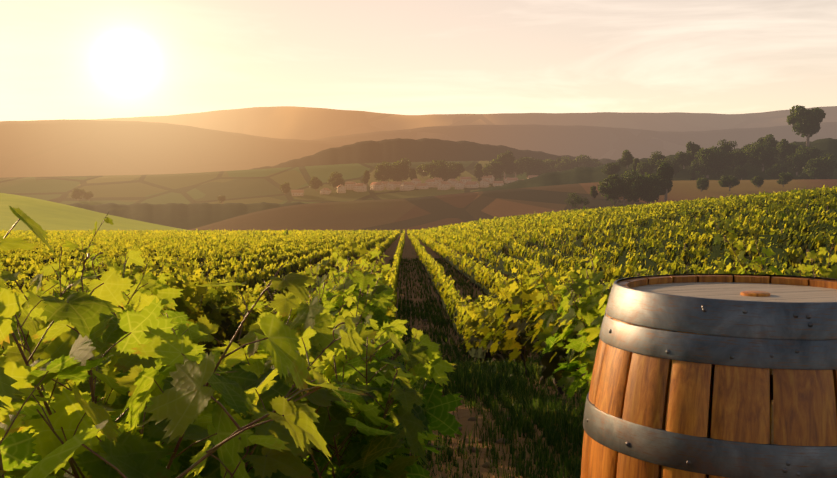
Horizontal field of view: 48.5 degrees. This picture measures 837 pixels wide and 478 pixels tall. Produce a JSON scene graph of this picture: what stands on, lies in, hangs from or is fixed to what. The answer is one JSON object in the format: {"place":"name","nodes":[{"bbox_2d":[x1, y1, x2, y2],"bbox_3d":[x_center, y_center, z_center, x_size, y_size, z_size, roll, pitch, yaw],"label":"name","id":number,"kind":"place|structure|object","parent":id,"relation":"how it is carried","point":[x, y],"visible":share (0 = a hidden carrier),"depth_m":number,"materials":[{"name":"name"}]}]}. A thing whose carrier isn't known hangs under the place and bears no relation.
{"place":"outdoors","nodes":[
{"label":"outdoors","id":0,"kind":"place"},
{"bbox_2d":[0,193,189,230],"bbox_3d":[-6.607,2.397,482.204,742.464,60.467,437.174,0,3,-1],"label":"grassy hill","id":1,"kind":"structure","parent":0,"point":[48,215],"depth_m":458.89,"materials":[{"name":"green plant"}]},
{"bbox_2d":[0,119,352,177],"bbox_3d":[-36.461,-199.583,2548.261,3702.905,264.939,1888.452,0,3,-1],"label":"hill ridge","id":2,"kind":"structure","parent":0,"point":[47,148],"depth_m":2434.50,"materials":[{"name":"brown soil"}]},
{"bbox_2d":[0,161,557,204],"bbox_3d":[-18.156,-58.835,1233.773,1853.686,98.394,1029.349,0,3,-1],"label":"valley floor","id":3,"kind":"structure","parent":0,"point":[251,186],"depth_m":1231.18,"materials":[{"name":"brown soil"}]},
{"bbox_2d":[71,188,85,198],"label":"round tree","id":4,"kind":"object","parent":3,"relation":"on","point":[77,193],"visible":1,"depth_m":1112.22,"materials":[{"name":"green plant"}]},
{"bbox_2d":[82,191,93,200],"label":"round tree","id":5,"kind":"object","parent":3,"relation":"on","point":[87,195],"visible":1,"depth_m":1116.99,"materials":[{"name":"green plant"}]},
{"bbox_2d":[217,195,225,203],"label":"round tree","id":6,"kind":"object","parent":3,"relation":"on","point":[221,199],"visible":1,"depth_m":1114.64,"materials":[{"name":"green plant"}]},
{"bbox_2d":[280,182,290,193],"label":"round tree","id":7,"kind":"object","parent":3,"relation":"on","point":[285,187],"visible":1,"depth_m":1179.79,"materials":[{"name":"green plant"}]},
{"bbox_2d":[291,190,303,195],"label":"house","id":8,"kind":"structure","parent":3,"relation":"on","point":[297,192],"depth_m":1166.16,"materials":[{"name":"tile"}]},
{"bbox_2d":[308,176,322,190],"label":"round tree","id":9,"kind":"object","parent":3,"relation":"on","point":[315,182],"visible":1,"depth_m":1194.89,"materials":[{"name":"green plant"}]},
{"bbox_2d":[327,171,344,188],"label":"round tree","id":10,"kind":"object","parent":3,"relation":"on","point":[336,180],"visible":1,"depth_m":1207.96,"materials":[{"name":"green plant"}]},
{"bbox_2d":[337,185,345,192],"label":"house","id":11,"kind":"structure","parent":3,"relation":"on","point":[341,189],"depth_m":1180.21,"materials":[{"name":"tile"}]},
{"bbox_2d":[345,182,355,189],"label":"house","id":12,"kind":"structure","parent":3,"relation":"on","point":[348,185],"depth_m":1202.66,"materials":[{"name":"tile"}]},
{"bbox_2d":[353,183,366,191],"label":"house","id":13,"kind":"structure","parent":3,"relation":"on","point":[359,187],"depth_m":1187.82,"materials":[{"name":"tile"}]},
{"bbox_2d":[362,170,369,184],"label":"cone tree","id":14,"kind":"object","parent":3,"relation":"on","point":[366,178],"visible":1,"depth_m":1219.63,"materials":[{"name":"green plant"}]},
{"bbox_2d":[370,182,384,190],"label":"house","id":15,"kind":"structure","parent":3,"relation":"on","point":[377,186],"depth_m":1195.90,"materials":[{"name":"tile"}]},
{"bbox_2d":[373,164,392,181],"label":"round tree","id":16,"kind":"object","parent":3,"relation":"on","point":[382,173],"visible":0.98,"depth_m":1230.60,"materials":[{"name":"green plant"}]},
{"bbox_2d":[386,182,395,189],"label":"house","id":17,"kind":"structure","parent":3,"relation":"on","point":[390,185],"depth_m":1197.90,"materials":[{"name":"tile"}]},
{"bbox_2d":[382,158,411,181],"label":"round tree","id":18,"kind":"object","parent":3,"relation":"on","point":[400,170],"visible":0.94,"depth_m":1236.02,"materials":[{"name":"green plant"}]},
{"bbox_2d":[394,181,401,186],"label":"house","id":19,"kind":"structure","parent":3,"relation":"on","point":[398,183],"depth_m":1216.08,"materials":[{"name":"tile"}]},
{"bbox_2d":[400,182,414,190],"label":"house","id":20,"kind":"structure","parent":3,"relation":"on","point":[406,186],"depth_m":1192.36,"materials":[{"name":"tile"}]},
{"bbox_2d":[409,168,416,179],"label":"cone tree","id":21,"kind":"object","parent":3,"relation":"on","point":[412,174],"visible":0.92,"depth_m":1233.16,"materials":[{"name":"green plant"}]},
{"bbox_2d":[411,179,420,186],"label":"house","id":22,"kind":"structure","parent":3,"relation":"on","point":[415,181],"depth_m":1217.09,"materials":[{"name":"tile"}]},
{"bbox_2d":[416,163,427,177],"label":"round tree","id":23,"kind":"object","parent":3,"relation":"on","point":[419,170],"visible":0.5,"depth_m":1272.51,"materials":[{"name":"green plant"}]},
{"bbox_2d":[416,183,428,188],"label":"house","id":24,"kind":"structure","parent":3,"relation":"on","point":[422,185],"depth_m":1201.94,"materials":[{"name":"tile"}]},
{"bbox_2d":[425,179,438,186],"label":"house","id":25,"kind":"structure","parent":3,"relation":"on","point":[432,182],"depth_m":1211.86,"materials":[{"name":"tile"}]},
{"bbox_2d":[421,159,448,180],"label":"round tree","id":26,"kind":"object","parent":3,"relation":"on","point":[434,169],"visible":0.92,"depth_m":1231.45,"materials":[{"name":"green plant"}]},
{"bbox_2d":[438,181,450,189],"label":"house","id":27,"kind":"structure","parent":3,"relation":"on","point":[444,185],"depth_m":1192.76,"materials":[{"name":"tile"}]},
{"bbox_2d":[443,167,457,179],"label":"round tree","id":28,"kind":"object","parent":3,"relation":"on","point":[450,174],"visible":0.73,"depth_m":1232.69,"materials":[{"name":"green plant"}]},
{"bbox_2d":[447,179,456,186],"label":"house","id":29,"kind":"structure","parent":3,"relation":"on","point":[451,181],"depth_m":1213.54,"materials":[{"name":"tile"}]},
{"bbox_2d":[446,162,463,178],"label":"round tree","id":30,"kind":"object","parent":3,"relation":"on","point":[458,167],"visible":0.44,"depth_m":1250.76,"materials":[{"name":"green plant"}]},
{"bbox_2d":[454,181,464,188],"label":"house","id":31,"kind":"structure","parent":3,"relation":"on","point":[459,184],"depth_m":1194.10,"materials":[{"name":"tile"}]},
{"bbox_2d":[460,177,471,182],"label":"house","id":32,"kind":"structure","parent":3,"relation":"on","point":[464,179],"depth_m":1225.22,"materials":[{"name":"tile"}]},
{"bbox_2d":[465,181,479,187],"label":"house","id":33,"kind":"structure","parent":3,"relation":"on","point":[472,184],"depth_m":1203.56,"materials":[{"name":"tile"}]},
{"bbox_2d":[474,163,482,181],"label":"cone tree","id":34,"kind":"object","parent":3,"relation":"on","point":[478,171],"visible":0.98,"depth_m":1236.32,"materials":[{"name":"green plant"}]},
{"bbox_2d":[479,179,488,186],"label":"house","id":35,"kind":"structure","parent":3,"relation":"on","point":[483,183],"depth_m":1205.15,"materials":[{"name":"tile"}]},
{"bbox_2d":[482,175,493,183],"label":"house","id":36,"kind":"structure","parent":3,"relation":"on","point":[490,178],"depth_m":1230.80,"materials":[{"name":"tile"}]},
{"bbox_2d":[481,161,503,178],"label":"round tree","id":37,"kind":"object","parent":3,"relation":"on","point":[495,169],"visible":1,"depth_m":1234.39,"materials":[{"name":"green plant"}]},
{"bbox_2d":[493,181,503,186],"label":"house","id":38,"kind":"structure","parent":3,"relation":"on","point":[498,183],"depth_m":1210.45,"materials":[{"name":"tile"}]},
{"bbox_2d":[492,150,514,180],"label":"tall tree","id":39,"kind":"object","parent":3,"relation":"on","point":[507,159],"visible":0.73,"depth_m":1250.40,"materials":[{"name":"green plant"}]},
{"bbox_2d":[506,178,517,182],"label":"house","id":40,"kind":"structure","parent":3,"relation":"on","point":[508,180],"depth_m":1215.65,"materials":[{"name":"tile"}]},
{"bbox_2d":[512,161,524,177],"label":"round tree","id":41,"kind":"object","parent":3,"relation":"on","point":[517,171],"visible":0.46,"depth_m":1261.71,"materials":[{"name":"green plant"}]},
{"bbox_2d":[517,156,542,177],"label":"round tree","id":42,"kind":"object","parent":3,"relation":"on","point":[530,166],"visible":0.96,"depth_m":1243.81,"materials":[{"name":"green plant"}]},
{"bbox_2d":[535,160,553,174],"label":"round tree","id":43,"kind":"object","parent":3,"relation":"on","point":[546,167],"visible":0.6,"depth_m":1249.45,"materials":[{"name":"green plant"}]},
{"bbox_2d":[544,159,557,171],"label":"round tree","id":44,"kind":"object","parent":3,"relation":"on","point":[551,162],"visible":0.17,"depth_m":1280.51,"materials":[{"name":"green plant"}]},
{"bbox_2d":[554,156,574,171],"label":"round tree","id":45,"kind":"object","parent":3,"relation":"on","point":[564,164],"visible":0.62,"depth_m":1251.99,"materials":[{"name":"green plant"}]},
{"bbox_2d":[569,155,595,167],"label":"round tree","id":46,"kind":"object","parent":3,"relation":"on","point":[581,161],"visible":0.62,"depth_m":1247.42,"materials":[{"name":"green plant"}]},
{"bbox_2d":[320,188,331,193],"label":"house","id":47,"kind":"structure","parent":0,"point":[323,191],"depth_m":1173.96,"materials":[{"name":"tile"}]},
{"bbox_2d":[0,0,836,120],"label":"sky","id":48,"kind":"structure","parent":0,"point":[60,59],"materials":[{"name":"beige"}]},
{"bbox_2d":[249,138,617,169],"bbox_3d":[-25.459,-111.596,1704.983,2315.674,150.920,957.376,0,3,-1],"label":"hill","id":49,"kind":"structure","parent":0,"point":[411,150],"depth_m":1697.01,"materials":[{"name":"brown soil"}]},
{"bbox_2d":[66,138,836,229],"bbox_3d":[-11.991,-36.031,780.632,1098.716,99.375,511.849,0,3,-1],"label":"hill","id":50,"kind":"structure","parent":0,"point":[185,216],"depth_m":765.80,"materials":[{"name":"brown soil"}]},
{"bbox_2d":[602,163,620,175],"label":"round tree","id":51,"kind":"object","parent":50,"relation":"on","point":[611,168],"visible":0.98,"depth_m":766.98,"materials":[{"name":"green plant"}]},
{"bbox_2d":[616,149,633,167],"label":"round tree","id":52,"kind":"object","parent":50,"relation":"on","point":[626,159],"visible":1,"depth_m":787.45,"materials":[{"name":"green plant"}]},
{"bbox_2d":[631,158,639,171],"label":"cone tree","id":53,"kind":"object","parent":50,"relation":"on","point":[635,165],"visible":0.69,"depth_m":766.48,"materials":[{"name":"green plant"}]},
{"bbox_2d":[636,162,653,175],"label":"round tree","id":54,"kind":"object","parent":50,"relation":"on","point":[642,168],"visible":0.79,"depth_m":742.75,"materials":[{"name":"green plant"}]},
{"bbox_2d":[648,151,665,169],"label":"round tree","id":55,"kind":"object","parent":50,"relation":"on","point":[654,158],"visible":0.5,"depth_m":759.56,"materials":[{"name":"green plant"}]},
{"bbox_2d":[655,158,679,175],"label":"round tree","id":56,"kind":"object","parent":50,"relation":"on","point":[675,166],"visible":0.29,"depth_m":733.65,"materials":[{"name":"green plant"}]},
{"bbox_2d":[674,151,694,168],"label":"round tree","id":57,"kind":"object","parent":50,"relation":"on","point":[683,159],"visible":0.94,"depth_m":756.52,"materials":[{"name":"green plant"}]},
{"bbox_2d":[689,168,695,179],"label":"cone tree","id":58,"kind":"object","parent":50,"relation":"on","point":[692,171],"visible":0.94,"depth_m":720.36,"materials":[{"name":"green plant"}]},
{"bbox_2d":[686,141,700,159],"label":"tall tree","id":59,"kind":"object","parent":50,"relation":"on","point":[692,147],"visible":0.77,"depth_m":765.38,"materials":[{"name":"green plant"}]},
{"bbox_2d":[690,147,728,177],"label":"round tree","id":60,"kind":"object","parent":50,"relation":"on","point":[706,163],"visible":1,"depth_m":720.61,"materials":[{"name":"green plant"}]},
{"bbox_2d":[708,146,732,170],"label":"round tree","id":61,"kind":"object","parent":50,"relation":"on","point":[728,157],"visible":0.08,"depth_m":725.58,"materials":[{"name":"green plant"}]},
{"bbox_2d":[717,139,736,152],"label":"round tree","id":62,"kind":"object","parent":50,"relation":"on","point":[727,147],"visible":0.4,"depth_m":756.10,"materials":[{"name":"green plant"}]},
{"bbox_2d":[741,142,764,160],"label":"round tree","id":63,"kind":"object","parent":50,"relation":"on","point":[747,146],"visible":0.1,"depth_m":739.24,"materials":[{"name":"green plant"}]},
{"bbox_2d":[744,142,778,170],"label":"round tree","id":64,"kind":"object","parent":50,"relation":"on","point":[758,155],"visible":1,"depth_m":714.85,"materials":[{"name":"green plant"}]},
{"bbox_2d":[757,134,778,148],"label":"round tree","id":65,"kind":"object","parent":50,"relation":"on","point":[770,140],"visible":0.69,"depth_m":747.81,"materials":[{"name":"green plant"}]},
{"bbox_2d":[765,164,787,179],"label":"round tree","id":66,"kind":"object","parent":50,"relation":"on","point":[774,171],"visible":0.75,"depth_m":687.20,"materials":[{"name":"green plant"}]},
{"bbox_2d":[774,139,799,161],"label":"round tree","id":67,"kind":"object","parent":50,"relation":"on","point":[784,148],"visible":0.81,"depth_m":719.77,"materials":[{"name":"green plant"}]},
{"bbox_2d":[784,153,811,174],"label":"round tree","id":68,"kind":"object","parent":50,"relation":"on","point":[797,162],"visible":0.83,"depth_m":692.88,"materials":[{"name":"green plant"}]},
{"bbox_2d":[786,105,825,146],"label":"tall tree","id":69,"kind":"object","parent":50,"relation":"on","point":[803,121],"visible":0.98,"depth_m":733.32,"materials":[{"name":"green plant"}]},
{"bbox_2d":[792,145,822,158],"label":"round tree","id":70,"kind":"object","parent":50,"relation":"on","point":[813,152],"visible":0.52,"depth_m":700.65,"materials":[{"name":"green plant"}]},
{"bbox_2d":[798,154,836,178],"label":"round tree","id":71,"kind":"object","parent":50,"relation":"on","point":[817,168],"visible":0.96,"depth_m":664.78,"materials":[{"name":"green plant"}]},
{"bbox_2d":[73,106,836,139],"bbox_3d":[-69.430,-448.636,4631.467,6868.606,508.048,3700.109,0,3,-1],"label":"hill ridge","id":72,"kind":"structure","parent":0,"point":[294,122],"depth_m":4864.06,"materials":[{"name":"brown soil"}]},
{"bbox_2d":[198,234,816,477],"bbox_3d":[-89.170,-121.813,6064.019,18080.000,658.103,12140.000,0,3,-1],"label":"ground","id":73,"kind":"structure","parent":0,"point":[464,415],"depth_m":5.30,"materials":[{"name":"soil"}]},
{"bbox_2d":[0,203,648,239],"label":"vines","id":74,"kind":"object","parent":73,"relation":"on","point":[433,230],"visible":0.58,"depth_m":177.95,"materials":[{"name":"green plant"}]},
{"bbox_2d":[206,256,583,396],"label":"vine trunks","id":75,"kind":"object","parent":73,"relation":"on","point":[559,388],"depth_m":11.44,"materials":[{"name":"brown plant"}]},
{"bbox_2d":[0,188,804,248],"bbox_3d":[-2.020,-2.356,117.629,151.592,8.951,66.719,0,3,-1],"label":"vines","id":76,"kind":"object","parent":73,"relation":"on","point":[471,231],"visible":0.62,"depth_m":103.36,"materials":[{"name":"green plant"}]},
{"bbox_2d":[6,194,827,317],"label":"trellis posts","id":77,"kind":"object","parent":73,"relation":"on","point":[497,255],"visible":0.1,"depth_m":36.90,"materials":[{"name":"brown wood"}]},
{"bbox_2d":[0,212,834,477],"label":"vine shoots","id":78,"kind":"object","parent":73,"relation":"on","point":[73,463],"visible":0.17,"depth_m":2.03,"materials":[{"name":"green plant"}]},
{"bbox_2d":[0,206,836,477],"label":"vines","id":79,"kind":"object","parent":73,"relation":"on","point":[195,412],"visible":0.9,"depth_m":1.80,"materials":[{"name":"green plant"}]},
{"bbox_2d":[0,185,836,279],"bbox_3d":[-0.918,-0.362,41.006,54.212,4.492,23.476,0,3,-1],"label":"vines","id":80,"kind":"object","parent":73,"relation":"on","point":[275,257],"visible":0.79,"depth_m":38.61,"materials":[{"name":"green plant"}]},
{"bbox_2d":[0,209,836,342],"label":"vines","id":81,"kind":"object","parent":73,"relation":"on","point":[451,298],"visible":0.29,"depth_m":24.53,"materials":[{"name":"green plant"}]},
{"bbox_2d":[0,191,836,358],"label":"grapevines","id":82,"kind":"object","parent":73,"relation":"on","point":[716,254],"visible":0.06,"depth_m":30.12,"materials":[{"name":"green plant"}]},
{"bbox_2d":[1,217,836,408],"bbox_3d":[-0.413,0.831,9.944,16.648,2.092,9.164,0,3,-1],"label":"vines","id":83,"kind":"object","parent":73,"relation":"on","point":[512,334],"visible":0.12,"depth_m":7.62,"materials":[{"name":"green plant"}]},
{"bbox_2d":[406,305,572,477],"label":"track stones","id":84,"kind":"object","parent":73,"relation":"on","point":[499,441],"visible":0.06,"depth_m":4.61,"materials":[{"name":"brown stone"}]},
{"bbox_2d":[387,243,624,477],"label":"grass","id":85,"kind":"structure","parent":73,"relation":"on","point":[489,378],"depth_m":5.50,"materials":[{"name":"green plant"}]},
{"bbox_2d":[581,274,836,477],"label":"barrel","id":86,"kind":"object","parent":73,"relation":"on","point":[686,382],"visible":1,"depth_m":1.74,"materials":[{"name":"brown wood"}]},
{"bbox_2d":[189,179,836,233],"bbox_3d":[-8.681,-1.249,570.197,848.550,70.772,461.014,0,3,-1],"label":"brown field","id":87,"kind":"structure","parent":0,"point":[417,213],"depth_m":583.91,"materials":[{"name":"brown soil"}]},
{"bbox_2d":[565,192,582,206],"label":"tree","id":88,"kind":"object","parent":87,"relation":"on","point":[575,199],"visible":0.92,"depth_m":560.35,"materials":[{"name":"green plant"}]},
{"bbox_2d":[578,197,588,206],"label":"tree","id":89,"kind":"object","parent":87,"relation":"on","point":[580,201],"visible":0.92,"depth_m":557.60,"materials":[{"name":"green plant"}]},
{"bbox_2d":[590,186,597,198],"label":"cone tree","id":90,"kind":"object","parent":87,"relation":"on","point":[594,192],"visible":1,"depth_m":577.43,"materials":[{"name":"green plant"}]},
{"bbox_2d":[597,173,626,204],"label":"round tree","id":91,"kind":"object","parent":87,"relation":"on","point":[609,187],"visible":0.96,"depth_m":552.18,"materials":[{"name":"green plant"}]},
{"bbox_2d":[610,183,633,205],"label":"tree","id":92,"kind":"object","parent":87,"relation":"on","point":[622,195],"visible":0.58,"depth_m":552.29,"materials":[{"name":"green plant"}]},
{"bbox_2d":[621,169,660,204],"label":"round tree","id":93,"kind":"object","parent":87,"relation":"on","point":[640,186],"visible":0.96,"depth_m":544.78,"materials":[{"name":"green plant"}]},
{"bbox_2d":[639,186,662,202],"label":"round tree","id":94,"kind":"object","parent":87,"relation":"on","point":[652,197],"visible":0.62,"depth_m":545.46,"materials":[{"name":"green plant"}]},
{"bbox_2d":[656,162,673,200],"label":"cone tree","id":95,"kind":"object","parent":87,"relation":"on","point":[665,172],"visible":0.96,"depth_m":558.25,"materials":[{"name":"green plant"}]},
{"bbox_2d":[696,177,708,191],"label":"round tree","id":96,"kind":"object","parent":87,"relation":"on","point":[702,183],"visible":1,"depth_m":576.38,"materials":[{"name":"green plant"}]},
{"bbox_2d":[718,175,739,190],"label":"round tree","id":97,"kind":"object","parent":87,"relation":"on","point":[729,181],"visible":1,"depth_m":573.55,"materials":[{"name":"green plant"}]},
{"bbox_2d":[750,176,763,187],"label":"round tree","id":98,"kind":"object","parent":87,"relation":"on","point":[758,181],"visible":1,"depth_m":576.34,"materials":[{"name":"green plant"}]},
{"bbox_2d":[776,172,793,186],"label":"round tree","id":99,"kind":"object","parent":87,"relation":"on","point":[784,179],"visible":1,"depth_m":572.33,"materials":[{"name":"green plant"}]},
{"bbox_2d":[315,122,836,159],"bbox_3d":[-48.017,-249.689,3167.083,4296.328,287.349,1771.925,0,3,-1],"label":"hill ridge","id":100,"kind":"structure","parent":0,"point":[598,142],"depth_m":3081.17,"materials":[{"name":"brown soil"}]}
]}

